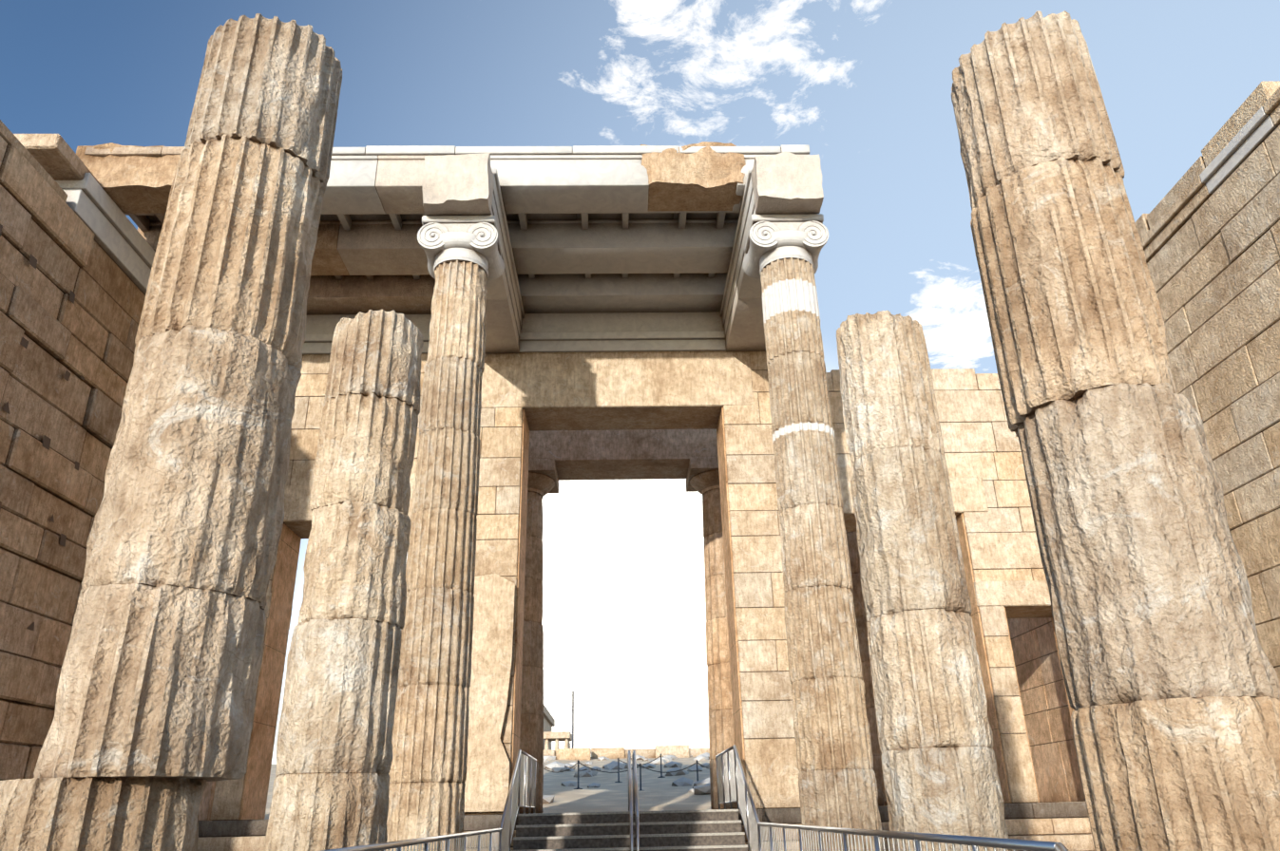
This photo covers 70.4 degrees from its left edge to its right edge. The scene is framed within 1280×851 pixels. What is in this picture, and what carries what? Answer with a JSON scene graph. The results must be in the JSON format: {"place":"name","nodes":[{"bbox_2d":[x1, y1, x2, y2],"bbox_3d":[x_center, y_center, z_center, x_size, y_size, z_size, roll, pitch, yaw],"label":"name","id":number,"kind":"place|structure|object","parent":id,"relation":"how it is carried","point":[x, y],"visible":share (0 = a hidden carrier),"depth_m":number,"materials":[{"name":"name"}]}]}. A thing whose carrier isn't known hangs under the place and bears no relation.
{"place":"outdoors","nodes":[
{"label":"outdoors","id":0,"kind":"place"},
{"bbox_2d":[264,757,710,820],"bbox_3d":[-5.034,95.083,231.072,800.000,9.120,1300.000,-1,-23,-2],"label":"ground","id":1,"kind":"structure","parent":0,"point":[655,793],"depth_m":30.06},
{"bbox_2d":[0,119,145,781],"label":"wall","id":2,"kind":"structure","parent":1,"relation":"on","point":[89,334],"depth_m":14.19,"materials":[{"name":"stone"}]},
{"bbox_2d":[542,705,572,750],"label":"distant temple","id":3,"kind":"structure","parent":1,"relation":"on","point":[550,736],"depth_m":115.58,"materials":[{"name":"stone"}]},
{"bbox_2d":[571,691,573,748],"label":"flag pole","id":4,"kind":"object","parent":1,"relation":"on","point":[572,744],"visible":0.67,"depth_m":91.31,"materials":[{"name":"grey metal"}]},
{"bbox_2d":[542,752,710,803],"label":"scattered rocks","id":5,"kind":"object","parent":1,"relation":"on","point":[701,788],"visible":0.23,"depth_m":43.10,"materials":[{"name":"stone"}]},
{"bbox_2d":[543,745,709,760],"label":"stone wall","id":6,"kind":"structure","parent":1,"relation":"on","point":[678,752],"depth_m":60.68,"materials":[{"name":"stone"}]},
{"bbox_2d":[543,753,709,790],"bbox_3d":[0.728,12.410,32.736,6.435,1.730,10.521,11,-26,-27],"label":"rope barrier","id":7,"kind":"object","parent":1,"relation":"on","point":[640,766],"visible":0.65,"depth_m":32.77,"materials":[{"name":"grey metal"}]},
{"bbox_2d":[209,312,1074,821],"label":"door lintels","id":8,"kind":"object","parent":1,"relation":"on","point":[697,377],"depth_m":19.08,"materials":[{"name":"beige stone"}]},
{"bbox_2d":[1146,124,1279,683],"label":"wall","id":9,"kind":"structure","parent":1,"relation":"on","point":[1213,265],"depth_m":13.38,"materials":[{"name":"stone"}]},
{"bbox_2d":[0,81,1279,630],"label":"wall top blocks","id":10,"kind":"object","parent":9,"relation":"on","point":[1247,129],"visible":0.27,"depth_m":14.84,"materials":[{"name":"stone"}]},
{"bbox_2d":[76,141,809,315],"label":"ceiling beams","id":11,"kind":"structure","parent":10,"relation":"on","point":[642,228],"depth_m":17.48,"materials":[{"name":"stone"}]},
{"bbox_2d":[210,350,1046,821],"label":"wall","id":12,"kind":"structure","parent":0,"point":[980,438],"depth_m":18.03,"materials":[{"name":"beige stone"}]},
{"bbox_2d":[464,573,515,812],"bbox_3d":[-2.958,4.804,16.618,1.230,4.200,0.136,-1,-23,-2],"label":"door jamb slab","id":13,"kind":"structure","parent":12,"relation":"attached to","point":[487,783],"depth_m":16.53,"materials":[{"name":"beige stone"}]},
{"bbox_2d":[0,0,1279,764],"label":"sky","id":14,"kind":"structure","parent":0,"point":[867,85],"materials":[{"name":"blue"}]},
{"bbox_2d":[197,802,1095,850],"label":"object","id":15,"kind":"structure","parent":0,"point":[1067,826],"depth_m":15.33,"materials":[{"name":"beige stone"}]},
{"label":"portico floor","id":16,"kind":"structure","parent":0,"visible":0},
{"bbox_2d":[198,782,214,821],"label":"portico wall","id":17,"kind":"structure","parent":16,"relation":"on","point":[204,809],"depth_m":19.53,"materials":[{"name":"stone"}]},
{"bbox_3d":[-10.357,5.555,22.521,1.474,7.850,1.475,-1,-23,-2],"label":"doric column","id":18,"kind":"object","parent":17,"relation":"on","visible":0},
{"bbox_2d":[528,429,718,480],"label":"lintel beam","id":19,"kind":"structure","parent":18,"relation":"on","point":[633,454],"depth_m":24.10,"materials":[{"name":"stone"}]},
{"bbox_2d":[518,491,543,814],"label":"column","id":20,"kind":"structure","parent":16,"relation":"on","point":[531,737],"depth_m":22.25,"materials":[{"name":"brown stone"}]},
{"bbox_2d":[527,458,558,498],"bbox_3d":[-3.181,1.579,24.378,1.880,0.730,1.880,-1,-23,-2],"label":"column capital","id":21,"kind":"object","parent":20,"relation":"on","point":[543,480],"visible":0.25,"depth_m":23.77,"materials":[{"name":"brown stone"}]},
{"bbox_2d":[702,488,737,809],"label":"column","id":22,"kind":"structure","parent":16,"relation":"on","point":[721,737],"depth_m":22.41,"materials":[{"name":"beige stone"}]},
{"bbox_2d":[685,457,719,495],"bbox_3d":[2.247,1.521,24.524,1.880,0.730,1.880,-1,-23,-2],"label":"column capital","id":23,"kind":"object","parent":22,"relation":"on","point":[702,476],"visible":0.29,"depth_m":23.88,"materials":[{"name":"brown stone"}]},
{"bbox_2d":[845,531,887,806],"bbox_3d":[5.959,5.383,22.958,1.476,7.850,1.486,-1,-23,-2],"label":"doorway opening","id":24,"kind":"object","parent":16,"relation":"on","point":[859,605],"visible":0.06,"depth_m":22.29,"materials":[{"name":"brown stone"}]},
{"bbox_2d":[1007,617,1085,802],"bbox_3d":[9.202,4.253,21.473,1.008,8.630,5.350,-1,-23,-2],"label":"doorway","id":25,"kind":"structure","parent":16,"relation":"on","point":[1047,717],"depth_m":19.60,"materials":[{"name":"stone"}]},
{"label":"hall floor","id":26,"kind":"structure","parent":0,"visible":0},
{"bbox_2d":[0,13,342,850],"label":"column","id":27,"kind":"structure","parent":26,"relation":"on","point":[148,737],"depth_m":5.14,"materials":[{"name":"beige stone"}]},
{"bbox_2d":[262,309,423,850],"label":"column","id":28,"kind":"structure","parent":26,"relation":"on","point":[331,790],"depth_m":8.31,"materials":[{"name":"beige stone"}]},
{"bbox_2d":[385,259,487,850],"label":"ionic column","id":29,"kind":"structure","parent":26,"relation":"on","point":[428,773],"depth_m":12.66,"materials":[{"name":"beige stone"}]},
{"bbox_2d":[417,215,504,280],"bbox_3d":[-2.981,-2.890,15.197,1.310,0.817,1.140,-1,-23,-2],"label":"ionic capital","id":30,"kind":"object","parent":29,"relation":"on","point":[473,239],"visible":0.81,"depth_m":14.80,"materials":[{"name":"white stone"}]},
{"bbox_2d":[421,152,524,353],"bbox_3d":[-3.034,-3.031,17.110,1.160,0.997,5.384,-1,-23,-2],"label":"ionic architrave","id":31,"kind":"object","parent":29,"relation":"on","point":[467,184],"visible":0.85,"depth_m":14.87,"materials":[{"name":"stone"}]},
{"bbox_2d":[510,809,747,850],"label":"stairs","id":32,"kind":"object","parent":26,"relation":"on","point":[696,831],"visible":1,"depth_m":14.66,"materials":[{"name":"grey stone"}]},
{"bbox_2d":[321,749,536,850],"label":"handrail","id":33,"kind":"object","parent":32,"relation":"on","point":[522,792],"visible":1,"depth_m":13.12,"materials":[{"name":"silver metal"}]},
{"bbox_2d":[627,750,639,850],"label":"handrail","id":34,"kind":"object","parent":32,"relation":"on","point":[633,804],"visible":0.98,"depth_m":14.18,"materials":[{"name":"silver metal"}]},
{"bbox_2d":[715,745,1069,850],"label":"handrail","id":35,"kind":"object","parent":32,"relation":"on","point":[746,808],"visible":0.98,"depth_m":9.50,"materials":[{"name":"silver metal"}]},
{"bbox_2d":[760,257,883,850],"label":"ionic column","id":36,"kind":"structure","parent":26,"relation":"on","point":[837,786],"depth_m":12.80,"materials":[{"name":"beige stone"}]},
{"bbox_2d":[719,152,823,351],"bbox_3d":[2.394,-3.083,17.260,1.160,1.003,5.374,-1,-23,-2],"label":"ionic architrave","id":37,"kind":"object","parent":36,"relation":"on","point":[785,183],"visible":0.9,"depth_m":15.42,"materials":[{"name":"stone"}]},
{"bbox_2d":[742,213,828,278],"bbox_3d":[2.447,-2.947,15.343,1.310,0.817,1.140,-1,-23,-2],"label":"ionic capital","id":38,"kind":"object","parent":36,"relation":"on","point":[775,238],"visible":0.77,"depth_m":14.95,"materials":[{"name":"white stone"}]},
{"bbox_2d":[835,310,1008,850],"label":"column","id":39,"kind":"structure","parent":26,"relation":"on","point":[939,761],"depth_m":8.46,"materials":[{"name":"beige stone"}]},
{"bbox_2d":[951,10,1279,850],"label":"column","id":40,"kind":"structure","parent":26,"relation":"on","point":[1170,679],"depth_m":5.01,"materials":[{"name":"beige stone"}]}
]}

